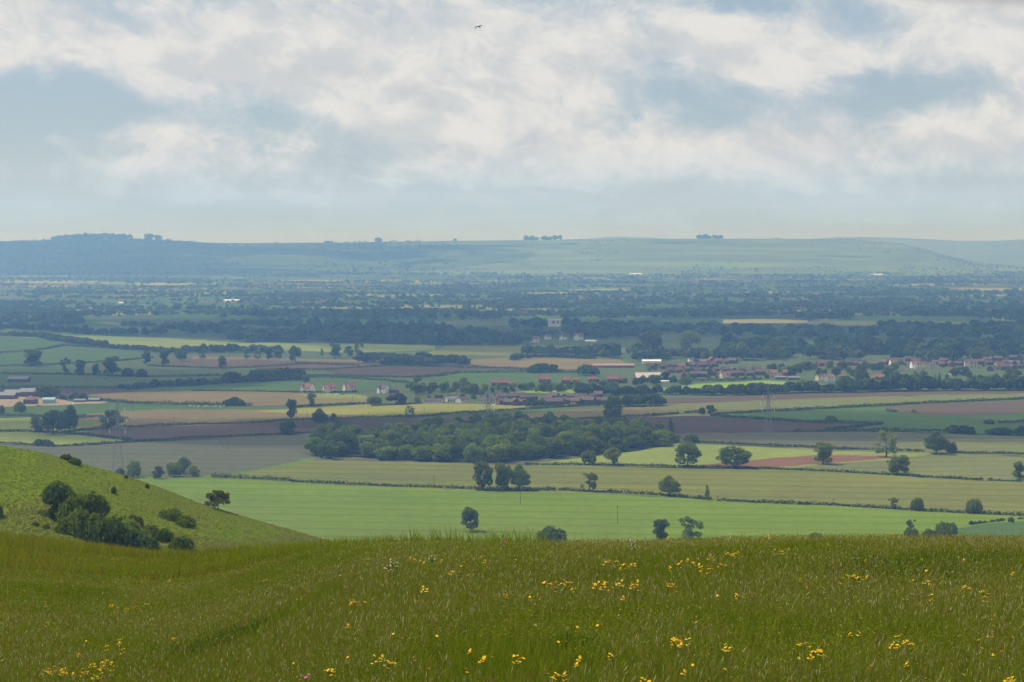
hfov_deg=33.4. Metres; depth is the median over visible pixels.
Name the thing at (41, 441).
tall hedge
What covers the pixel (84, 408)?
field
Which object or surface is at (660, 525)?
tree
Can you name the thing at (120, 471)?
bush
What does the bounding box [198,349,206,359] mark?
tree
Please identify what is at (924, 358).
terraced house
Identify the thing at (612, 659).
yellow flower
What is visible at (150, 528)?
bush
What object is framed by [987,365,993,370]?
terraced house
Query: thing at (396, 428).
woodland tree
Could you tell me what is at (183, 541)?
bush
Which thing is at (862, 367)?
garden tree
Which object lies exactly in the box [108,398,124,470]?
lattice pylon
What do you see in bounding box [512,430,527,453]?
woodland tree
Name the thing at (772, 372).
house
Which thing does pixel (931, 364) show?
house
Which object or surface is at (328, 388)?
house
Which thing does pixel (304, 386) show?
house
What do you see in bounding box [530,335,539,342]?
house
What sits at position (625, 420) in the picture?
woodland tree
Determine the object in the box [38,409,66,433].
tree
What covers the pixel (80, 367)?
tree
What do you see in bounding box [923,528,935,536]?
bush
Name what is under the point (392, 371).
field
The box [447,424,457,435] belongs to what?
woodland tree
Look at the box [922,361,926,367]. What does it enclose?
house
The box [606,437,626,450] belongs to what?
woodland tree
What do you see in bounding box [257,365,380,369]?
field
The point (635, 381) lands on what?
garden tree
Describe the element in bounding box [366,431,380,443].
woodland tree
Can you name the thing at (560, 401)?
terraced house
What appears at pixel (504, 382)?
house
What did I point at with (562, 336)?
house
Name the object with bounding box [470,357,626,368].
field
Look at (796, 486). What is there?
field
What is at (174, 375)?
hedge
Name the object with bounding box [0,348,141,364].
field
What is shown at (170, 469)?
tree
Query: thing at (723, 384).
field
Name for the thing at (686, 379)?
garden tree
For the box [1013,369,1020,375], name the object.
garden tree
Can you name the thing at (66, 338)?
tall hedge
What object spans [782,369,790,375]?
house
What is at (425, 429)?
woodland tree
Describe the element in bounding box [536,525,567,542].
bush
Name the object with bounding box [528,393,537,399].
terraced house
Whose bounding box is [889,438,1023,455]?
field
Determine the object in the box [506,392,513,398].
terraced house
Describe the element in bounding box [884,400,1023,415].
field
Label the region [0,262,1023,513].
ground
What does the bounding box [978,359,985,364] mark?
terraced house
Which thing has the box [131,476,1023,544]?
field
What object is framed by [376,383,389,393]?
house
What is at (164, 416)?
field
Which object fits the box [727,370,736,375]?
terraced house
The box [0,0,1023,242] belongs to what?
sky
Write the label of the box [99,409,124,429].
tree
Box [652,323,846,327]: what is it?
field
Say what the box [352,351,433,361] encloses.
tall hedge
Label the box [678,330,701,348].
tree
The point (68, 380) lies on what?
field
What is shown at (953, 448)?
bush
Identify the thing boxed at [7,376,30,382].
barn
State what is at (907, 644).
yellow flower
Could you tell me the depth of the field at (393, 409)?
1625.30 m
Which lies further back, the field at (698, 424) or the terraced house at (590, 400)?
the terraced house at (590, 400)
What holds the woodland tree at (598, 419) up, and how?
on the field at (355, 452)
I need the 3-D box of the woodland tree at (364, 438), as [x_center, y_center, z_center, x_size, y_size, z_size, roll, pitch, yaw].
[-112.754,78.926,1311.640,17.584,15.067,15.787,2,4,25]
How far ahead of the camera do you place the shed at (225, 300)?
4412.13 m
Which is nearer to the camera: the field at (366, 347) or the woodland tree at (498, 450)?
the woodland tree at (498, 450)
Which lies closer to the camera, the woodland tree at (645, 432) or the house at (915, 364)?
the woodland tree at (645, 432)
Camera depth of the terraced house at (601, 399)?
1679.14 m
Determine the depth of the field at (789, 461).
1248.36 m
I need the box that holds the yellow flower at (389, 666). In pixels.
[383,660,395,680]
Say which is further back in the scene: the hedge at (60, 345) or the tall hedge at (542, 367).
the hedge at (60, 345)
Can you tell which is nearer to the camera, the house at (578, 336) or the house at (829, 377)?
the house at (829, 377)
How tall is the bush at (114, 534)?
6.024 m
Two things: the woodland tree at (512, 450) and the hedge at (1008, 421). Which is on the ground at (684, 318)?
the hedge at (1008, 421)
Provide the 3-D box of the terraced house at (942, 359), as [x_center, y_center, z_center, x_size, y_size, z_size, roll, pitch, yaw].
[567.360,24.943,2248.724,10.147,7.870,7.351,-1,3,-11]
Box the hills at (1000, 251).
[570,237,1023,261]
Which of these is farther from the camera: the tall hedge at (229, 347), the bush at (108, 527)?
the tall hedge at (229, 347)
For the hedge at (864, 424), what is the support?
on the ground at (684, 318)
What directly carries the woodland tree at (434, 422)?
on the field at (355, 452)
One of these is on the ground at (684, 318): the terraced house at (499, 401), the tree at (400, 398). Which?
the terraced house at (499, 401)
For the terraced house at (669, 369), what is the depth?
2076.74 m
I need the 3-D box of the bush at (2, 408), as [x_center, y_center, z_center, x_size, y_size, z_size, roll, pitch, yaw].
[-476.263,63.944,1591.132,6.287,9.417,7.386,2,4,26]
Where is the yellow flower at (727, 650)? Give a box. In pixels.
[721,646,731,659]
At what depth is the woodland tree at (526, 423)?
1354.85 m
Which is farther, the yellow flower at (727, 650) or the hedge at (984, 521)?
the hedge at (984, 521)
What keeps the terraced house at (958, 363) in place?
on the farm fields at (709, 340)
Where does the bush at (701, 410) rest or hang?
on the ground at (684, 318)
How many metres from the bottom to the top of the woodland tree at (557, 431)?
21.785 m
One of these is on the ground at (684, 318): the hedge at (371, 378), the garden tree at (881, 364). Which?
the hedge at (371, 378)
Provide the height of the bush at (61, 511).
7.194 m
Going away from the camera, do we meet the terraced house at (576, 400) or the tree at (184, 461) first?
the tree at (184, 461)
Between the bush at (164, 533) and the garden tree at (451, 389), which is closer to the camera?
the bush at (164, 533)
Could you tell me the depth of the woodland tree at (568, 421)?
1366.42 m
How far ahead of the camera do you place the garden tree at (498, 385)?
1823.06 m
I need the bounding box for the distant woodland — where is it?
[0,237,1023,359]
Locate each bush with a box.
[0,405,4,412]
[0,505,2,516]
[13,400,26,411]
[37,509,53,516]
[41,523,50,528]
[54,494,74,526]
[54,506,92,537]
[59,454,71,459]
[63,491,103,515]
[68,457,81,465]
[74,512,111,537]
[82,515,127,546]
[92,518,136,543]
[100,494,111,516]
[111,486,116,493]
[112,526,154,549]
[114,468,124,474]
[117,515,142,535]
[121,368,133,375]
[127,514,144,525]
[132,533,159,550]
[135,369,147,376]
[143,524,160,536]
[153,528,173,542]
[158,507,181,520]
[168,535,194,550]
[175,513,196,528]
[366,396,381,403]
[414,395,420,401]
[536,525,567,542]
[683,433,698,442]
[698,407,704,413]
[825,415,837,420]
[904,528,918,536]
[910,497,923,510]
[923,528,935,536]
[935,521,957,536]
[945,441,957,452]
[965,498,982,513]
[983,419,994,423]
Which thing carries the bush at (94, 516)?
on the hillside
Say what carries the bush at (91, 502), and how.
on the hillside
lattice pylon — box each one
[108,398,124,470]
[480,391,495,415]
[762,390,775,434]
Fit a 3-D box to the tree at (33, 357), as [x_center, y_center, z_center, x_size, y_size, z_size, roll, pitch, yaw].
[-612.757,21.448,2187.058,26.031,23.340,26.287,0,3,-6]
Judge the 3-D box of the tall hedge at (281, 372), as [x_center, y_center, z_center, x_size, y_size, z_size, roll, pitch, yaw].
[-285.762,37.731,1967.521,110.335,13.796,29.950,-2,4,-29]
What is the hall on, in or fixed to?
on the ground at (684, 318)
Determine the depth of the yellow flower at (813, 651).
9.24 m
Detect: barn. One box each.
[0,392,17,398]
[4,389,19,396]
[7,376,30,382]
[19,388,46,396]
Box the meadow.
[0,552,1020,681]
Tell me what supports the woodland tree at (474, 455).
on the field at (355, 452)
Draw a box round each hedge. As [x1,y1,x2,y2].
[0,330,108,345]
[0,343,105,352]
[0,371,220,376]
[0,413,43,416]
[0,429,131,439]
[0,430,313,446]
[1,356,153,366]
[1,384,136,388]
[33,439,53,444]
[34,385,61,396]
[58,392,87,398]
[63,402,600,431]
[71,414,128,418]
[101,398,252,405]
[106,344,172,352]
[117,372,305,388]
[147,362,358,368]
[171,343,283,352]
[192,389,357,392]
[211,472,290,480]
[220,367,309,380]
[222,396,244,404]
[256,362,405,370]
[290,479,551,490]
[295,401,364,406]
[309,374,408,382]
[310,373,447,377]
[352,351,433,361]
[371,402,422,405]
[376,354,437,364]
[390,363,563,370]
[420,368,576,377]
[431,354,470,363]
[475,486,555,491]
[513,352,596,358]
[524,397,546,406]
[524,461,982,480]
[525,363,557,371]
[557,487,711,499]
[574,382,763,393]
[576,409,716,418]
[577,364,599,374]
[620,394,666,405]
[646,377,761,381]
[698,440,924,452]
[709,413,882,423]
[711,396,1023,414]
[716,497,1023,515]
[748,379,856,393]
[825,421,883,429]
[825,426,1023,434]
[836,373,1023,391]
[944,425,975,432]
[953,450,1023,454]
[969,517,1023,524]
[985,425,1023,434]
[988,477,1022,481]
[998,419,1023,422]
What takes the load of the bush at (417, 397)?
on the farm fields at (709, 340)
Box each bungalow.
[424,397,434,402]
[435,398,442,402]
[445,395,457,401]
[455,396,468,402]
[478,396,490,401]
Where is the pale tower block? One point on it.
(554, 322)
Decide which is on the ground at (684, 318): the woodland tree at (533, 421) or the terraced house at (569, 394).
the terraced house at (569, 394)
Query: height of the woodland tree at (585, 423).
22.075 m
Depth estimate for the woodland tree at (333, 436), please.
1296.60 m
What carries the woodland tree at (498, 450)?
on the field at (355, 452)
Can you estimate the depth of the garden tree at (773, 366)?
2120.68 m
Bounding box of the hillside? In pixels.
[0,446,323,552]
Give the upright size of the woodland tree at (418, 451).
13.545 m
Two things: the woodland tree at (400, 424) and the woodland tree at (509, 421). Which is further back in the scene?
the woodland tree at (509, 421)
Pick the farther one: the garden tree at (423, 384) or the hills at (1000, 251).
the hills at (1000, 251)
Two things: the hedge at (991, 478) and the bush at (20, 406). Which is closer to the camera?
the hedge at (991, 478)
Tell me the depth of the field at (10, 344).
2661.29 m
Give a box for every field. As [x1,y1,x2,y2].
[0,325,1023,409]
[0,328,255,348]
[0,338,63,350]
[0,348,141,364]
[0,365,222,376]
[0,375,151,387]
[0,389,134,395]
[0,397,108,406]
[0,403,254,416]
[0,417,61,429]
[0,432,125,445]
[1,433,332,477]
[64,412,606,439]
[70,421,99,426]
[76,409,300,428]
[82,312,150,315]
[89,316,255,324]
[89,391,367,405]
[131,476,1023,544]
[141,380,393,392]
[152,359,375,367]
[190,457,314,478]
[192,356,377,361]
[220,460,1023,514]
[256,343,434,352]
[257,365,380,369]
[261,403,536,415]
[290,414,431,420]
[301,394,365,398]
[308,377,393,384]
[315,440,669,460]
[329,366,464,376]
[423,372,606,385]
[427,345,591,355]
[430,364,576,370]
[436,321,530,326]
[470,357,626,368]
[509,380,823,393]
[512,407,684,418]
[526,442,1023,481]
[539,443,930,466]
[578,416,874,432]
[642,393,1023,412]
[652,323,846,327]
[666,391,1023,403]
[673,432,1023,450]
[701,455,889,466]
[716,407,1023,435]
[723,319,807,322]
[838,316,908,320]
[875,321,953,325]
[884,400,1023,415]
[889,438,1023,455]
[953,521,1023,539]
[992,316,1017,321]
[1005,421,1023,423]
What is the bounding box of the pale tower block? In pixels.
[547,319,561,326]
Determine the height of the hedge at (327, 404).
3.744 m
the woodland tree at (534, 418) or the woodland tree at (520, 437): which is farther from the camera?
the woodland tree at (534, 418)
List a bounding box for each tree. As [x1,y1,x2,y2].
[22,349,42,365]
[29,416,43,431]
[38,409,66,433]
[39,480,77,518]
[61,357,70,374]
[61,405,79,428]
[74,359,85,374]
[92,364,100,374]
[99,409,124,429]
[102,356,121,375]
[126,460,141,476]
[140,351,150,363]
[147,233,154,239]
[152,465,164,478]
[159,350,169,364]
[166,462,183,476]
[174,348,187,360]
[178,456,190,473]
[186,465,200,476]
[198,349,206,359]
[204,490,230,508]
[218,355,226,368]
[244,349,250,357]
[253,348,260,359]
[265,347,272,359]
[274,349,281,357]
[279,419,296,434]
[285,399,296,418]
[288,345,301,361]
[301,374,309,382]
[304,436,323,454]
[307,392,316,406]
[309,429,323,451]
[312,408,328,423]
[315,423,334,435]
[315,439,335,458]
[322,430,337,441]
[324,429,345,444]
[328,343,341,358]
[329,413,336,421]
[334,419,347,428]
[334,441,348,454]
[337,427,358,453]
[339,424,349,430]
[343,346,353,356]
[349,425,364,435]
[354,340,363,353]
[355,434,376,447]
[357,441,373,450]
[359,444,381,457]
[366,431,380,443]
[374,446,397,459]
[378,432,390,446]
[380,429,405,447]
[383,422,393,430]
[385,393,407,403]
[389,424,400,431]
[393,422,406,430]
[396,444,413,458]
[399,426,414,439]
[403,433,425,453]
[405,381,414,390]
[405,406,414,417]
[409,421,422,435]
[411,445,431,460]
[413,374,421,383]
[413,384,422,393]
[414,440,432,456]
[415,423,435,435]
[419,431,438,452]
[420,382,426,392]
[420,416,440,427]
[423,385,432,393]
[428,381,437,391]
[430,415,443,425]
[430,443,451,460]
[433,427,449,435]
[433,434,457,455]
[438,423,460,428]
[439,381,448,392]
[447,386,454,391]
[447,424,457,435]
[449,422,462,428]
[451,381,459,391]
[453,428,471,443]
[454,416,466,423]
[456,442,470,456]
[458,377,470,385]
[458,432,482,447]
[459,382,467,391]
[460,506,478,530]
[462,442,484,462]
[463,385,469,393]
[465,413,481,425]
[468,428,482,436]
[469,383,479,393]
[472,421,494,432]
[472,460,493,488]
[478,387,484,394]
[479,434,492,443]
[480,416,496,429]
[480,442,494,459]
[482,383,488,390]
[482,434,501,452]
[485,413,499,426]
[485,443,509,461]
[493,424,514,434]
[494,462,512,489]
[495,382,501,390]
[495,415,512,426]
[497,435,519,456]
[500,385,508,392]
[500,439,516,458]
[508,382,516,390]
[509,464,530,488]
[511,418,528,429]
[512,411,528,419]
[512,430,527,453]
[513,424,528,431]
[514,441,534,459]
[522,382,527,389]
[523,421,536,430]
[523,442,544,456]
[525,416,539,419]
[525,432,545,452]
[526,382,535,390]
[526,427,539,434]
[530,419,540,424]
[539,425,554,439]
[540,384,545,391]
[540,411,553,423]
[540,437,557,452]
[545,384,552,391]
[545,439,561,457]
[548,415,560,424]
[550,420,567,435]
[550,424,566,435]
[555,431,575,450]
[556,384,563,391]
[557,419,574,428]
[558,415,569,422]
[561,439,571,453]
[565,417,577,424]
[566,381,572,389]
[567,424,586,433]
[568,437,592,455]
[569,429,584,440]
[571,381,581,389]
[574,420,589,426]
[580,450,596,463]
[580,472,597,489]
[584,423,601,437]
[588,436,604,451]
[591,415,605,424]
[599,380,607,386]
[601,422,611,427]
[601,425,619,448]
[602,395,622,418]
[602,447,621,463]
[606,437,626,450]
[608,416,622,424]
[611,424,623,441]
[614,420,628,426]
[621,417,628,424]
[621,425,641,444]
[623,434,644,447]
[630,417,649,426]
[631,421,644,440]
[632,378,638,384]
[636,426,657,446]
[638,329,662,347]
[638,377,646,384]
[646,430,670,443]
[648,374,656,383]
[652,518,669,539]
[653,422,666,430]
[653,438,673,446]
[654,375,661,383]
[657,475,681,493]
[659,371,669,379]
[664,430,681,443]
[667,417,673,431]
[675,441,702,464]
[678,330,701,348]
[678,516,703,539]
[683,376,691,384]
[704,485,709,497]
[706,405,714,413]
[715,445,751,466]
[720,332,736,342]
[770,363,776,369]
[778,364,785,371]
[787,366,796,375]
[791,364,801,372]
[801,360,808,369]
[805,361,811,369]
[813,441,836,463]
[815,367,821,373]
[825,360,832,368]
[831,367,837,375]
[836,366,842,374]
[841,361,847,369]
[849,369,856,375]
[855,370,869,380]
[857,364,866,371]
[873,430,897,456]
[874,362,884,370]
[884,365,893,374]
[886,455,909,473]
[888,497,898,507]
[890,362,898,370]
[906,519,915,529]
[918,370,927,376]
[923,431,950,453]
[940,341,967,359]
[948,368,955,375]
[953,367,960,374]
[959,366,969,375]
[966,370,972,377]
[1004,367,1013,374]
[1012,461,1023,478]
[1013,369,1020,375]
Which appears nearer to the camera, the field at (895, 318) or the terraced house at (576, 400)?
the terraced house at (576, 400)
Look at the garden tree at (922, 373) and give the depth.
1979.96 m
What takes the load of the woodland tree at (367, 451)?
on the field at (355, 452)
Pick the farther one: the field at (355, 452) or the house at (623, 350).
the house at (623, 350)
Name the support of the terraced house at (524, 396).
on the ground at (684, 318)
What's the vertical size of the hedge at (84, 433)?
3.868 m
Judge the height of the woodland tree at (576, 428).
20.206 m
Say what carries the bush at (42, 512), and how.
on the hillside
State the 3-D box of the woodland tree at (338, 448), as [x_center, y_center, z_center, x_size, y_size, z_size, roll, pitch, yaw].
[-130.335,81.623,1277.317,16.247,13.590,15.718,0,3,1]
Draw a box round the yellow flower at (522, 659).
[517,656,524,681]
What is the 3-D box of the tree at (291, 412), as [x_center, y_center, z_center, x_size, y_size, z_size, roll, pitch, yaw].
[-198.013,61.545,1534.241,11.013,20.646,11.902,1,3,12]
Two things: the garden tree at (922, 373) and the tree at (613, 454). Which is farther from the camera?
the garden tree at (922, 373)
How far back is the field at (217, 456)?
1290.36 m
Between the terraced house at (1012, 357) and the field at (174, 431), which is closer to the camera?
the field at (174, 431)
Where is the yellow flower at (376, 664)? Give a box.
[371,659,381,678]
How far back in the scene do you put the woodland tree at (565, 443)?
1285.07 m
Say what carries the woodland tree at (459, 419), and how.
on the field at (355, 452)
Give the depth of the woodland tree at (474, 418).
1394.59 m
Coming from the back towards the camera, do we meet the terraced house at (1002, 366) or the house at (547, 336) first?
the house at (547, 336)
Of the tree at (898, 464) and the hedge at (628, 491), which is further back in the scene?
the tree at (898, 464)
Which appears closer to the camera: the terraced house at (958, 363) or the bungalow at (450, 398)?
the bungalow at (450, 398)
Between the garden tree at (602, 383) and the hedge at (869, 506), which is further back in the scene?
the garden tree at (602, 383)
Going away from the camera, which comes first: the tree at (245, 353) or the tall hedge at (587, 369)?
the tall hedge at (587, 369)
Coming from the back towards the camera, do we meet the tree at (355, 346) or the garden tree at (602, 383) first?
the tree at (355, 346)
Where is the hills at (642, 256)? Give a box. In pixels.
[0,238,1023,274]
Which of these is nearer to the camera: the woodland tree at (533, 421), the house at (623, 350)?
the woodland tree at (533, 421)
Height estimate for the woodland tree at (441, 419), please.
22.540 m
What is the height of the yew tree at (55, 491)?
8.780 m
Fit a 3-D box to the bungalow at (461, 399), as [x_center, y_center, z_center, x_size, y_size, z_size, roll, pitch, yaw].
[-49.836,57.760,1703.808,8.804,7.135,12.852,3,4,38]
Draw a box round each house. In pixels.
[23,394,37,403]
[300,382,314,392]
[322,383,336,392]
[342,382,356,390]
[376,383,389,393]
[389,386,398,392]
[491,379,500,385]
[494,392,504,397]
[496,397,504,404]
[500,378,509,385]
[503,398,512,404]
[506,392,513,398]
[511,397,520,405]
[513,392,524,398]
[519,394,530,399]
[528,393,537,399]
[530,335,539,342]
[538,374,550,383]
[541,394,553,398]
[543,397,556,405]
[544,333,550,339]
[549,391,559,396]
[550,396,564,405]
[559,333,566,339]
[561,376,570,383]
[564,396,576,403]
[565,393,573,396]
[569,397,581,403]
[574,332,583,339]
[581,395,595,404]
[587,374,598,382]
[593,390,602,396]
[596,397,608,404]
[607,374,618,382]
[621,346,625,352]
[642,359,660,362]
[646,362,654,368]
[657,363,668,368]
[664,366,672,372]
[672,362,677,367]
[673,366,682,372]
[677,363,685,366]
[682,366,689,371]
[688,357,694,361]
[688,367,697,373]
[689,370,696,377]
[695,362,705,367]
[697,370,707,376]
[708,361,716,366]
[708,369,716,375]
[713,358,722,363]
[719,371,731,378]
[721,366,730,370]
[723,359,729,363]
[727,357,737,363]
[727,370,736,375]
[737,370,744,375]
[738,366,745,371]
[746,370,754,375]
[755,368,766,374]
[766,369,778,376]
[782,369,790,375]
[815,374,823,380]
[816,360,824,365]
[824,373,834,380]
[844,359,851,365]
[852,360,858,365]
[871,373,885,377]
[889,359,897,364]
[901,365,908,370]
[903,356,910,361]
[909,359,921,368]
[921,355,927,361]
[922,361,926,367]
[927,362,935,367]
[938,357,946,362]
[939,361,945,366]
[947,361,954,366]
[954,360,961,365]
[964,358,977,367]
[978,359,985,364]
[984,360,992,364]
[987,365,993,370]
[993,355,1001,360]
[998,363,1010,369]
[1009,354,1017,359]
[1010,364,1016,369]
[1015,363,1023,368]
[1016,354,1022,359]
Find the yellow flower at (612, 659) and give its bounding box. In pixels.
[608,653,616,675]
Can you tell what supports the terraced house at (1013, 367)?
on the farm fields at (709, 340)
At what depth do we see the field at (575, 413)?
1596.39 m
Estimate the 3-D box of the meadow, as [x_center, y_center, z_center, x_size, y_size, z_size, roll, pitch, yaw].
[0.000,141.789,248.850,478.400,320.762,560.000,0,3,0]
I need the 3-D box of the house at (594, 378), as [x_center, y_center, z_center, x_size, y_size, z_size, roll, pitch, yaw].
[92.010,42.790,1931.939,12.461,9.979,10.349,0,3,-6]
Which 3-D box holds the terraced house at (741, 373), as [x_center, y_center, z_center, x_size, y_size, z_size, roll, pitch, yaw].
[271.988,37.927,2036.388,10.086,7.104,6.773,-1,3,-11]
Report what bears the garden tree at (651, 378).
on the ground at (684, 318)
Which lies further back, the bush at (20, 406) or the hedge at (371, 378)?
the hedge at (371, 378)
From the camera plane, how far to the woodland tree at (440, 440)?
1260.81 m
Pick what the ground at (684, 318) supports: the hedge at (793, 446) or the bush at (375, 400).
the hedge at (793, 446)
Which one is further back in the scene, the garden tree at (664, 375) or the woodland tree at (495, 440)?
the garden tree at (664, 375)
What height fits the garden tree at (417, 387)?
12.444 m
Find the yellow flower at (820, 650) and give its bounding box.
[817,649,824,672]
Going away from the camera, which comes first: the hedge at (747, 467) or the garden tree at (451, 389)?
the hedge at (747, 467)
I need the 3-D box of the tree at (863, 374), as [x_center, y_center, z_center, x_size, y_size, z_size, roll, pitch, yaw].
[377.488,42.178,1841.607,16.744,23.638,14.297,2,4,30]
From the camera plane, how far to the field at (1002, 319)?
3461.82 m
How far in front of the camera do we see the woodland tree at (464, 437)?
1277.41 m
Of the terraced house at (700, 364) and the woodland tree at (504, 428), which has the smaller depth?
the woodland tree at (504, 428)
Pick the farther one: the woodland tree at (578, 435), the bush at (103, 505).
the woodland tree at (578, 435)
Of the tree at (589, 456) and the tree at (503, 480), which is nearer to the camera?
the tree at (503, 480)
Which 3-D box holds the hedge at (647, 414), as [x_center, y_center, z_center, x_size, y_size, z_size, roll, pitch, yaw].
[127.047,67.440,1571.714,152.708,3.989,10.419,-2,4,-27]
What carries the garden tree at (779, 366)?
on the farm fields at (709, 340)
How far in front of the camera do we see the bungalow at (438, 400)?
1694.53 m
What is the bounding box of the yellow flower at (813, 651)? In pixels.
[810,650,818,669]
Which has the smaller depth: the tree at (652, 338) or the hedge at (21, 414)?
the hedge at (21, 414)
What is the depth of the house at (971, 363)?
2158.43 m
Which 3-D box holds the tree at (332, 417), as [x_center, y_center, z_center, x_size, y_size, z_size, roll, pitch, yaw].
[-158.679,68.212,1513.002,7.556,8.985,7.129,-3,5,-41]
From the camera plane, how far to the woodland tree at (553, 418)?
1392.31 m
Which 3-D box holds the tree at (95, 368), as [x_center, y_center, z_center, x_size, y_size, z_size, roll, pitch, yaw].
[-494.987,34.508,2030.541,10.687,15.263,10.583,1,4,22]
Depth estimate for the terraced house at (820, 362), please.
2186.37 m
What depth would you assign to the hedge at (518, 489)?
1096.17 m
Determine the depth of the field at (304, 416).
1560.88 m
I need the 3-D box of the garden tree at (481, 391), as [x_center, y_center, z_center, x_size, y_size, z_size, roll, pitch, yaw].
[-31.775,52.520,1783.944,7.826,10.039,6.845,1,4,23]
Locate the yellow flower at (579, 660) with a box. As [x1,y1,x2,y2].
[576,655,581,679]
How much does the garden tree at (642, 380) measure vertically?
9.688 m
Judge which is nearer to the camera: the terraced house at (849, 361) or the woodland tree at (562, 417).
the woodland tree at (562, 417)
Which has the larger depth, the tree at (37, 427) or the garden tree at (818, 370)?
the garden tree at (818, 370)
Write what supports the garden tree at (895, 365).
on the farm fields at (709, 340)
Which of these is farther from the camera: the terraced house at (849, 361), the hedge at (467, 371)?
the terraced house at (849, 361)
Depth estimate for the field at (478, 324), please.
3259.24 m
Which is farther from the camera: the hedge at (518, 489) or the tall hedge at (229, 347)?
the tall hedge at (229, 347)
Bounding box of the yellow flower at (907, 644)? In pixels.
[898,639,913,655]
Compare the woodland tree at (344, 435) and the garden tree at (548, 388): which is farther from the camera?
the garden tree at (548, 388)
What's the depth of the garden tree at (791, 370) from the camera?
2026.62 m
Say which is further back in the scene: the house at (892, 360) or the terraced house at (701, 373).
the house at (892, 360)
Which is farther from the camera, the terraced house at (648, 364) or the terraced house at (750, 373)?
the terraced house at (648, 364)
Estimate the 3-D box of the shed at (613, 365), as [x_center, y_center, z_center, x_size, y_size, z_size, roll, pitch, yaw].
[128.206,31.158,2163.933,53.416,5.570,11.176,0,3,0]
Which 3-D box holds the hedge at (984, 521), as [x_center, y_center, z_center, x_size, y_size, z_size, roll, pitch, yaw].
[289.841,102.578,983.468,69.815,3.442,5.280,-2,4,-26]
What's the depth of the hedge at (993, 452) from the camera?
1287.90 m
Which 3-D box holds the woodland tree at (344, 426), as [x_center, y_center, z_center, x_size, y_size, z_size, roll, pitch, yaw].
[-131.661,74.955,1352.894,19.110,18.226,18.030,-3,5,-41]
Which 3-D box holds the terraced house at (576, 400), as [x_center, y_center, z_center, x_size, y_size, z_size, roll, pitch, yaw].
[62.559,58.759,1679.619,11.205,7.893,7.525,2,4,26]
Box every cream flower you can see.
[385,565,391,589]
[390,562,399,589]
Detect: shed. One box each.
[42,397,55,402]
[74,399,85,401]
[88,398,100,401]
[223,299,239,301]
[592,363,634,367]
[774,376,785,378]
[787,376,799,379]
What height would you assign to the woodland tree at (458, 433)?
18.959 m
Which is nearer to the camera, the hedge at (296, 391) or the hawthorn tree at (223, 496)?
the hawthorn tree at (223, 496)
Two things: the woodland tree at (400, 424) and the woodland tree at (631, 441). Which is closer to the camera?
the woodland tree at (631, 441)
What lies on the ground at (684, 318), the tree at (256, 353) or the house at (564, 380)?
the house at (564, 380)
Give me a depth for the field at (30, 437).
1387.96 m
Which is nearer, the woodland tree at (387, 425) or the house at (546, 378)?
the woodland tree at (387, 425)
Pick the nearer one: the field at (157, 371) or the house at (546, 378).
the house at (546, 378)
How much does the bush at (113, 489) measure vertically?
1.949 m
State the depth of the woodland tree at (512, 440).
1270.18 m
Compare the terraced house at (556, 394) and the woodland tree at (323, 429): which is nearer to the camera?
the woodland tree at (323, 429)
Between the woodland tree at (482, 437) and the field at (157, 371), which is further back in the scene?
the field at (157, 371)
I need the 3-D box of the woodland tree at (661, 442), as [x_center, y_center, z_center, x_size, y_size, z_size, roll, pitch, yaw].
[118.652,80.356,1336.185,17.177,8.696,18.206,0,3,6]
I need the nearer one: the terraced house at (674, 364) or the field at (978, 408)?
the field at (978, 408)
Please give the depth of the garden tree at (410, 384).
1822.32 m
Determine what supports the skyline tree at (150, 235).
on the hills at (642, 256)
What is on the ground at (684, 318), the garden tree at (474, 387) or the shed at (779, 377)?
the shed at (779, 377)
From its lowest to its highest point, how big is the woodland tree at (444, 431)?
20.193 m
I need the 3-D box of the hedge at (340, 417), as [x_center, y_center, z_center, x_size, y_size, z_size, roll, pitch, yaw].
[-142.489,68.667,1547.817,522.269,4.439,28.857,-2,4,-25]
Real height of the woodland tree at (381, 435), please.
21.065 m
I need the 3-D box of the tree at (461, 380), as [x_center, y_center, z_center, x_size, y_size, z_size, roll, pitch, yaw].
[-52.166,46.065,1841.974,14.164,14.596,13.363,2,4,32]
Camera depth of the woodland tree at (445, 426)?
1352.24 m
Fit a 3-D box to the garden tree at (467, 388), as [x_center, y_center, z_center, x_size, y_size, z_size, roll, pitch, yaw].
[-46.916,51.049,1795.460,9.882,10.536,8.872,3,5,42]
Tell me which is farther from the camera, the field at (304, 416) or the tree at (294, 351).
the tree at (294, 351)
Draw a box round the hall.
[633,372,662,379]
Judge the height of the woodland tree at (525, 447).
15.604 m
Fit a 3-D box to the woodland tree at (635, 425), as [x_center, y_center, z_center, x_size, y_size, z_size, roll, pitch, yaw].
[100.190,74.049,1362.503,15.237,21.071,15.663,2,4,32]
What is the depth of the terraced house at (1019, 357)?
2292.26 m
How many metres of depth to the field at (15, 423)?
1501.37 m
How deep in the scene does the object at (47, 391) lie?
1741.40 m
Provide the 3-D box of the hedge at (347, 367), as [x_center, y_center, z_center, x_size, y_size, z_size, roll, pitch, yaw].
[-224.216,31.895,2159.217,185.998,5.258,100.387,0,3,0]
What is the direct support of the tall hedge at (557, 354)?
on the field at (567, 363)
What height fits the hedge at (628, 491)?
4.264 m
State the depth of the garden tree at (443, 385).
1807.67 m
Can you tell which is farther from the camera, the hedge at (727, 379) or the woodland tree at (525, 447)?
the hedge at (727, 379)
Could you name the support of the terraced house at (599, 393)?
on the ground at (684, 318)
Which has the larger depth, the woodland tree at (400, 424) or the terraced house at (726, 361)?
the terraced house at (726, 361)

